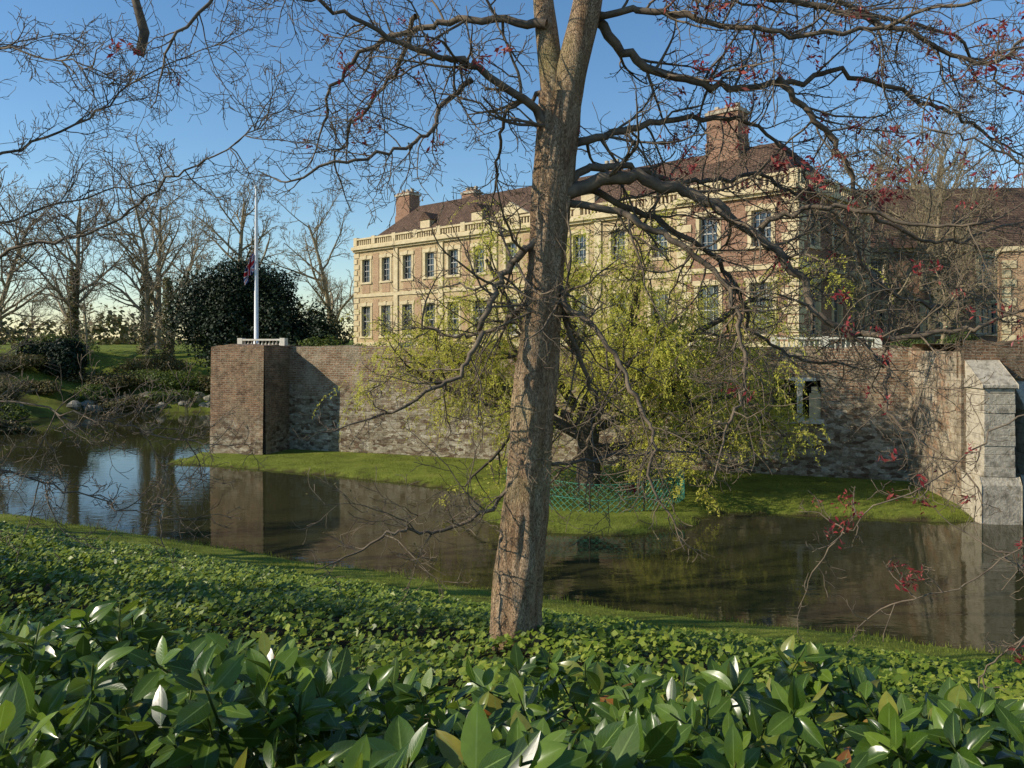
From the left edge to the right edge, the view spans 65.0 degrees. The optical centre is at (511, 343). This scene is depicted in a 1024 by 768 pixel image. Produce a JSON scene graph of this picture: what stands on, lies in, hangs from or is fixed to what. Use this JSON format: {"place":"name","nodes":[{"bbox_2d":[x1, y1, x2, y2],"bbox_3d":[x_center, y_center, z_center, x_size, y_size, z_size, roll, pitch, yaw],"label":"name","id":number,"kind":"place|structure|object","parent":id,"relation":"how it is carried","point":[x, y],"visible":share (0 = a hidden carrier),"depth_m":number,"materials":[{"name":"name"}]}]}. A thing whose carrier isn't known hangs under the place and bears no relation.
{"place":"outdoors","nodes":[
{"label":"outdoors","id":0,"kind":"place"},
{"bbox_2d":[0,301,354,344],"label":"background","id":1,"kind":"structure","parent":0,"point":[124,332],"depth_m":160.25,"materials":[{"name":"green plant"}]},
{"bbox_2d":[0,412,1023,654],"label":"moat water","id":2,"kind":"structure","parent":0,"point":[757,568],"depth_m":26.04,"materials":[{"name":"brown liquid"}]},
{"bbox_2d":[0,340,1023,767],"bbox_3d":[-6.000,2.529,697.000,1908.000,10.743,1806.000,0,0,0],"label":"ground","id":3,"kind":"structure","parent":0,"point":[108,358],"depth_m":30.96,"materials":[{"name":"green plant"}]},
{"bbox_2d":[0,380,23,403],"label":"shrub","id":4,"kind":"object","parent":3,"relation":"on","point":[4,389],"visible":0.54,"depth_m":69.86,"materials":[{"name":"green plant"}]},
{"bbox_2d":[0,400,31,423],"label":"shrub","id":5,"kind":"object","parent":3,"relation":"on","point":[19,410],"visible":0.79,"depth_m":63.68,"materials":[{"name":"green plant"}]},
{"bbox_2d":[0,344,32,397],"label":"shrub","id":6,"kind":"object","parent":3,"relation":"on","point":[7,361],"visible":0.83,"depth_m":63.00,"materials":[{"name":"green plant"}]},
{"bbox_2d":[0,198,37,310],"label":"bare tree","id":7,"kind":"object","parent":3,"relation":"on","point":[2,305],"visible":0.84,"depth_m":79.13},
{"bbox_2d":[0,418,40,434],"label":"shrub","id":8,"kind":"object","parent":3,"relation":"on","point":[15,429],"visible":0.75,"depth_m":58.01,"materials":[{"name":"green plant"}]},
{"bbox_2d":[0,351,52,371],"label":"shrub","id":9,"kind":"object","parent":3,"relation":"on","point":[30,361],"visible":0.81,"depth_m":76.71,"materials":[{"name":"green plant"}]},
{"bbox_2d":[0,172,74,332],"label":"bare tree","id":10,"kind":"object","parent":3,"relation":"on","point":[22,264],"visible":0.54,"depth_m":89.73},
{"bbox_2d":[18,275,58,331],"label":"woodland tree","id":11,"kind":"object","parent":3,"relation":"on","point":[31,309],"visible":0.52,"depth_m":176.55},
{"bbox_2d":[13,379,64,395],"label":"shrub","id":12,"kind":"object","parent":3,"relation":"on","point":[47,386],"visible":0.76,"depth_m":74.14,"materials":[{"name":"green plant"}]},
{"bbox_2d":[11,332,90,380],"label":"dark shrub","id":13,"kind":"object","parent":3,"relation":"on","point":[65,354],"visible":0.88,"depth_m":78.48,"materials":[{"name":"green plant"}]},
{"bbox_2d":[1,331,101,359],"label":"shrub","id":14,"kind":"object","parent":3,"relation":"on","point":[49,336],"visible":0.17,"depth_m":83.97,"materials":[{"name":"green plant"}]},
{"bbox_2d":[36,275,87,335],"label":"woodland tree","id":15,"kind":"object","parent":3,"relation":"on","point":[54,308],"visible":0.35,"depth_m":158.71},
{"bbox_2d":[1,167,139,338],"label":"bare tree","id":16,"kind":"object","parent":3,"relation":"on","point":[53,287],"visible":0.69,"depth_m":86.48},
{"bbox_2d":[48,275,120,343],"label":"woodland tree","id":17,"kind":"object","parent":3,"relation":"on","point":[85,322],"visible":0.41,"depth_m":144.89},
{"bbox_2d":[68,383,115,402],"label":"shrub","id":18,"kind":"object","parent":3,"relation":"on","point":[97,388],"visible":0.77,"depth_m":76.12,"materials":[{"name":"green plant"}]},
{"bbox_2d":[57,369,149,390],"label":"shrub","id":19,"kind":"object","parent":3,"relation":"on","point":[112,380],"visible":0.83,"depth_m":78.78,"materials":[{"name":"green plant"}]},
{"bbox_2d":[16,392,209,412],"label":"bank rocks","id":20,"kind":"object","parent":3,"relation":"on","point":[75,405],"visible":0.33,"depth_m":76.67,"materials":[{"name":"grey stone"}]},
{"bbox_2d":[64,268,175,373],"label":"trunk ivy","id":21,"kind":"object","parent":3,"relation":"on","point":[141,340],"visible":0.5,"depth_m":85.68,"materials":[{"name":"green plant"}]},
{"bbox_2d":[95,395,157,410],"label":"shrub","id":22,"kind":"object","parent":3,"relation":"on","point":[128,402],"visible":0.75,"depth_m":75.69,"materials":[{"name":"green plant"}]},
{"bbox_2d":[74,147,197,353],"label":"bare tree","id":23,"kind":"object","parent":3,"relation":"on","point":[147,296],"visible":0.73,"depth_m":88.21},
{"bbox_2d":[107,353,192,373],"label":"shrub","id":24,"kind":"object","parent":3,"relation":"on","point":[154,364],"visible":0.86,"depth_m":83.09,"materials":[{"name":"green plant"}]},
{"bbox_2d":[111,175,208,349],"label":"bare tree","id":25,"kind":"object","parent":3,"relation":"on","point":[158,332],"visible":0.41,"depth_m":99.17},
{"bbox_2d":[0,0,324,571],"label":"leaning tree","id":26,"kind":"object","parent":3,"relation":"on","point":[142,25],"visible":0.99,"depth_m":6.94,"materials":[{"name":"brown plant"}]},
{"bbox_2d":[120,368,204,390],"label":"shrub","id":27,"kind":"object","parent":3,"relation":"on","point":[170,379],"visible":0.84,"depth_m":79.75,"materials":[{"name":"green plant"}]},
{"bbox_2d":[144,389,198,402],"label":"shrub","id":28,"kind":"object","parent":3,"relation":"on","point":[190,395],"visible":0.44,"depth_m":77.55,"materials":[{"name":"green plant"}]},
{"bbox_2d":[125,202,247,360],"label":"bare tree","id":29,"kind":"object","parent":3,"relation":"on","point":[192,253],"visible":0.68,"depth_m":85.33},
{"bbox_2d":[183,370,210,392],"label":"shrub","id":30,"kind":"object","parent":3,"relation":"on","point":[206,383],"visible":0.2,"depth_m":80.03,"materials":[{"name":"green plant"}]},
{"bbox_2d":[147,162,302,304],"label":"bare tree","id":31,"kind":"object","parent":3,"relation":"on","point":[243,217],"visible":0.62,"depth_m":94.65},
{"bbox_2d":[210,344,289,454],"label":"brick buttress","id":32,"kind":"structure","parent":3,"relation":"on","point":[253,380],"depth_m":45.63,"materials":[{"name":"brown brick"}]},
{"bbox_2d":[244,185,258,343],"bbox_3d":[-15.871,-4.625,48.976,0.877,10.150,0.378,0,0,-10],"label":"flagpole","id":33,"kind":"object","parent":32,"relation":"on","point":[251,267],"visible":0.99,"depth_m":48.92,"materials":[{"name":"white metal"}]},
{"bbox_2d":[237,338,287,345],"bbox_3d":[-14.797,-0.050,47.618,3.340,0.600,0.340,0,0,20],"label":"stone balustrade","id":34,"kind":"object","parent":32,"relation":"on","point":[283,342],"visible":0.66,"depth_m":47.42,"materials":[{"name":"white stone"}]},
{"bbox_2d":[300,277,351,325],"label":"woodland tree","id":35,"kind":"object","parent":3,"relation":"on","point":[330,296],"visible":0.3,"depth_m":179.81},
{"bbox_2d":[333,279,354,321],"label":"woodland tree","id":36,"kind":"object","parent":3,"relation":"on","point":[352,300],"visible":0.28,"depth_m":177.66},
{"bbox_2d":[0,599,1023,767],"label":"laurel hedge","id":37,"kind":"object","parent":3,"relation":"on","point":[69,698],"visible":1,"depth_m":2.40,"materials":[{"name":"green plant"}]},
{"bbox_2d":[0,521,1023,767],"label":"ivy groundcover","id":38,"kind":"object","parent":3,"relation":"on","point":[278,591],"visible":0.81,"depth_m":7.24,"materials":[{"name":"green plant"}]},
{"bbox_2d":[106,0,1023,651],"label":"foreground tree","id":39,"kind":"object","parent":3,"relation":"on","point":[526,494],"visible":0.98,"depth_m":6.85,"materials":[{"name":"brown plant"}]},
{"bbox_2d":[506,457,684,512],"bbox_3d":[3.400,5.750,32.458,7.294,1.779,5.786,0,0,0],"label":"netting fence","id":40,"kind":"object","parent":3,"relation":"on","point":[658,494],"visible":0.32,"depth_m":30.09,"materials":[{"name":"green"}]},
{"bbox_2d":[289,345,911,480],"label":"moat wall","id":41,"kind":"structure","parent":3,"relation":"on","point":[317,374],"depth_m":41.21,"materials":[{"name":"grey stone"}]},
{"bbox_2d":[773,380,820,418],"bbox_3d":[13.577,2.600,38.308,2.300,2.000,1.320,0,0,20],"label":"niche recess","id":42,"kind":"object","parent":41,"relation":"attached to","point":[807,383],"visible":0.2,"depth_m":38.95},
{"bbox_2d":[313,191,893,516],"bbox_3d":[2.913,0.287,34.081,22.413,12.902,12.900,0,0,-11],"label":"willow tree","id":43,"kind":"object","parent":3,"relation":"on","point":[665,356],"visible":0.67,"depth_m":33.12,"materials":[{"name":"green plant"}]},
{"bbox_2d":[549,473,672,509],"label":"rough undergrowth","id":44,"kind":"object","parent":3,"relation":"on","point":[591,495],"visible":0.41,"depth_m":31.80,"materials":[{"name":"green plant"}]},
{"bbox_2d":[791,14,1023,690],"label":"red leaved sapling","id":45,"kind":"object","parent":3,"relation":"on","point":[882,192],"visible":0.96,"depth_m":5.59,"materials":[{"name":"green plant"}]},
{"bbox_2d":[908,340,1023,524],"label":"bridge abutment","id":46,"kind":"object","parent":3,"relation":"on","point":[998,477],"visible":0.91,"depth_m":30.24,"materials":[{"name":"stone"}]},
{"bbox_2d":[0,0,1023,339],"label":"sky","id":47,"kind":"structure","parent":0,"point":[640,32],"materials":[{"name":"blue"}]},
{"bbox_2d":[780,377,823,423],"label":"niche column","id":48,"kind":"structure","parent":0,"point":[820,421],"depth_m":37.44,"materials":[{"name":"grey stone"}]},
{"bbox_2d":[809,387,820,418],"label":"niche blocks","id":49,"kind":"structure","parent":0,"point":[814,405],"depth_m":37.42,"materials":[{"name":"grey stone"}]},
{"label":"terrace lawn","id":50,"kind":"structure","parent":0,"visible":0},
{"bbox_2d":[151,242,351,375],"bbox_3d":[-20.697,-2.588,65.577,16.269,11.762,8.316,0,0,0],"label":"yew tree","id":51,"kind":"object","parent":50,"relation":"on","point":[214,317],"visible":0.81,"depth_m":64.09,"materials":[{"name":"green plant"}]},
{"bbox_2d":[258,169,356,337],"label":"bare tree","id":52,"kind":"object","parent":50,"relation":"on","point":[324,283],"visible":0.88,"depth_m":82.74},
{"bbox_2d":[297,335,343,345],"bbox_3d":[-11.681,0.095,48.826,2.935,1.348,0.827,0,0,11],"label":"terrace shrub","id":53,"kind":"object","parent":50,"relation":"on","point":[322,342],"visible":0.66,"depth_m":48.74,"materials":[{"name":"green plant"}]},
{"bbox_2d":[346,341,389,345],"bbox_3d":[-8.659,0.275,47.664,3.112,0.969,1.297,0,0,0],"label":"terrace shrub","id":54,"kind":"object","parent":50,"relation":"on","point":[358,344],"visible":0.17,"depth_m":47.58,"materials":[{"name":"green plant"}]},
{"bbox_2d":[406,337,448,345],"bbox_3d":[-4.503,0.224,46.167,3.100,1.387,0.998,0,0,0],"label":"terrace shrub","id":55,"kind":"object","parent":50,"relation":"on","point":[424,342],"visible":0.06,"depth_m":46.06,"materials":[{"name":"green plant"}]},
{"bbox_2d":[355,212,677,341],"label":"buff brick walls","id":56,"kind":"structure","parent":50,"relation":"on","point":[411,297],"depth_m":65.08,"materials":[{"name":"beige brick"}]},
{"bbox_2d":[362,220,666,339],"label":"brick panels","id":57,"kind":"object","parent":56,"relation":"attached to","point":[418,272],"visible":0.46,"depth_m":68.56,"materials":[{"name":"beige brick"}]},
{"bbox_2d":[351,167,874,347],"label":"stone dressings","id":58,"kind":"structure","parent":50,"relation":"on","point":[380,242],"depth_m":55.97,"materials":[{"name":"beige stone"}]},
{"bbox_2d":[377,142,824,237],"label":"tiled roof","id":59,"kind":"structure","parent":58,"relation":"on","point":[424,212],"depth_m":63.11,"materials":[{"name":"tile"}]},
{"bbox_2d":[420,193,598,227],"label":"dormers","id":60,"kind":"object","parent":59,"relation":"on","point":[475,216],"visible":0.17,"depth_m":66.25,"materials":[{"name":"paint"}]},
{"bbox_2d":[395,105,749,222],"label":"chimneys","id":61,"kind":"object","parent":59,"relation":"on","point":[413,204],"visible":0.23,"depth_m":53.92,"materials":[{"name":"red brick"}]},
{"bbox_2d":[395,103,749,196],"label":"chimney caps","id":62,"kind":"object","parent":61,"relation":"on","point":[705,115],"visible":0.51,"depth_m":54.67,"materials":[{"name":"stone"}]},
{"bbox_2d":[364,209,856,335],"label":"window frames","id":63,"kind":"structure","parent":58,"relation":"attached to","point":[453,262],"depth_m":61.66,"materials":[{"name":"white wood"}]},
{"bbox_2d":[364,211,855,335],"bbox_3d":[3.567,-4.150,63.066,42.482,7.200,9.252,0,0,43],"label":"window glass","id":64,"kind":"object","parent":63,"relation":"in","point":[704,243],"visible":0.3,"depth_m":55.25,"materials":[{"name":"grey glass"}]},
{"bbox_2d":[678,192,868,341],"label":"red brick walls","id":65,"kind":"structure","parent":50,"relation":"on","point":[740,212],"depth_m":47.52,"materials":[{"name":"red brick"}]},
{"bbox_2d":[771,336,881,347],"bbox_3d":[16.250,0.025,41.700,5.373,0.850,0.340,0,0,21],"label":"stone balustrade","id":66,"kind":"object","parent":50,"relation":"on","point":[874,340],"visible":0.32,"depth_m":41.55,"materials":[{"name":"white stone"}]},
{"bbox_2d":[809,122,928,189],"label":"bare tree","id":67,"kind":"object","parent":50,"relation":"on","point":[899,141],"visible":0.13,"depth_m":82.49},
{"bbox_2d":[813,182,925,347],"bbox_3d":[19.944,-4.516,47.569,6.894,10.438,5.684,0,0,0],"label":"bare tree","id":68,"kind":"object","parent":50,"relation":"on","point":[858,279],"visible":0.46,"depth_m":46.66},
{"bbox_2d":[890,333,936,346],"bbox_3d":[18.829,0.103,37.642,2.452,1.360,1.177,0,0,0],"label":"terrace shrub","id":69,"kind":"object","parent":50,"relation":"on","point":[920,341],"visible":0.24,"depth_m":37.49,"materials":[{"name":"green plant"}]},
{"bbox_2d":[842,81,992,188],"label":"bare tree","id":70,"kind":"object","parent":50,"relation":"on","point":[926,160],"visible":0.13,"depth_m":78.14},
{"bbox_2d":[853,173,992,346],"bbox_3d":[24.806,-5.054,50.211,8.143,11.621,7.395,0,0,-19],"label":"bare tree","id":71,"kind":"object","parent":50,"relation":"on","point":[920,233],"visible":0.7,"depth_m":50.00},
{"bbox_2d":[840,109,1011,219],"bbox_3d":[33.869,-9.141,66.799,16.579,20.103,13.601,0,0,28],"label":"bare tree","id":72,"kind":"object","parent":50,"relation":"on","point":[950,141],"visible":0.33,"depth_m":64.62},
{"bbox_2d":[870,149,998,343],"bbox_3d":[27.420,-6.056,53.545,11.274,13.670,9.249,0,0,29],"label":"bare tree","id":73,"kind":"object","parent":50,"relation":"on","point":[933,299],"visible":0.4,"depth_m":52.63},
{"bbox_2d":[868,123,1010,336],"bbox_3d":[29.368,-7.186,56.845,10.563,15.993,8.710,0,0,-1],"label":"bare tree","id":74,"kind":"object","parent":50,"relation":"on","point":[910,255],"visible":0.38,"depth_m":55.39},
{"bbox_2d":[863,187,1023,346],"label":"brick range","id":75,"kind":"structure","parent":50,"relation":"on","point":[1018,212],"depth_m":59.77,"materials":[{"name":"brick"}]},
{"bbox_2d":[869,259,992,332],"bbox_3d":[43.073,-3.550,58.971,33.200,5.600,0.055,0,0,4],"label":"window glass","id":76,"kind":"structure","parent":75,"relation":"in","point":[924,309],"depth_m":59.77,"materials":[{"name":"grey glass"}]},
{"bbox_2d":[870,258,994,333],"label":"window frames","id":77,"kind":"structure","parent":75,"relation":"in","point":[983,265],"depth_m":59.47,"materials":[{"name":"paint"}]},
{"bbox_2d":[936,331,978,343],"bbox_3d":[20.915,0.043,37.049,2.660,1.461,0.846,0,0,0],"label":"terrace shrub","id":78,"kind":"object","parent":50,"relation":"on","point":[954,340],"visible":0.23,"depth_m":36.89,"materials":[{"name":"green plant"}]},
{"bbox_2d":[902,227,1018,343],"bbox_3d":[24.012,-2.972,43.515,5.090,7.263,4.622,0,0,-20],"label":"bare tree","id":79,"kind":"object","parent":50,"relation":"on","point":[948,313],"visible":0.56,"depth_m":43.38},
{"bbox_2d":[995,246,1023,341],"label":"brick gatehouse","id":80,"kind":"object","parent":50,"relation":"on","point":[1018,282],"visible":0.62,"depth_m":42.82,"materials":[{"name":"stone"}]},
{"bbox_2d":[1016,150,1023,186],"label":"bare tree","id":81,"kind":"object","parent":50,"relation":"on","point":[1021,173],"visible":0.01,"depth_m":82.51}
]}

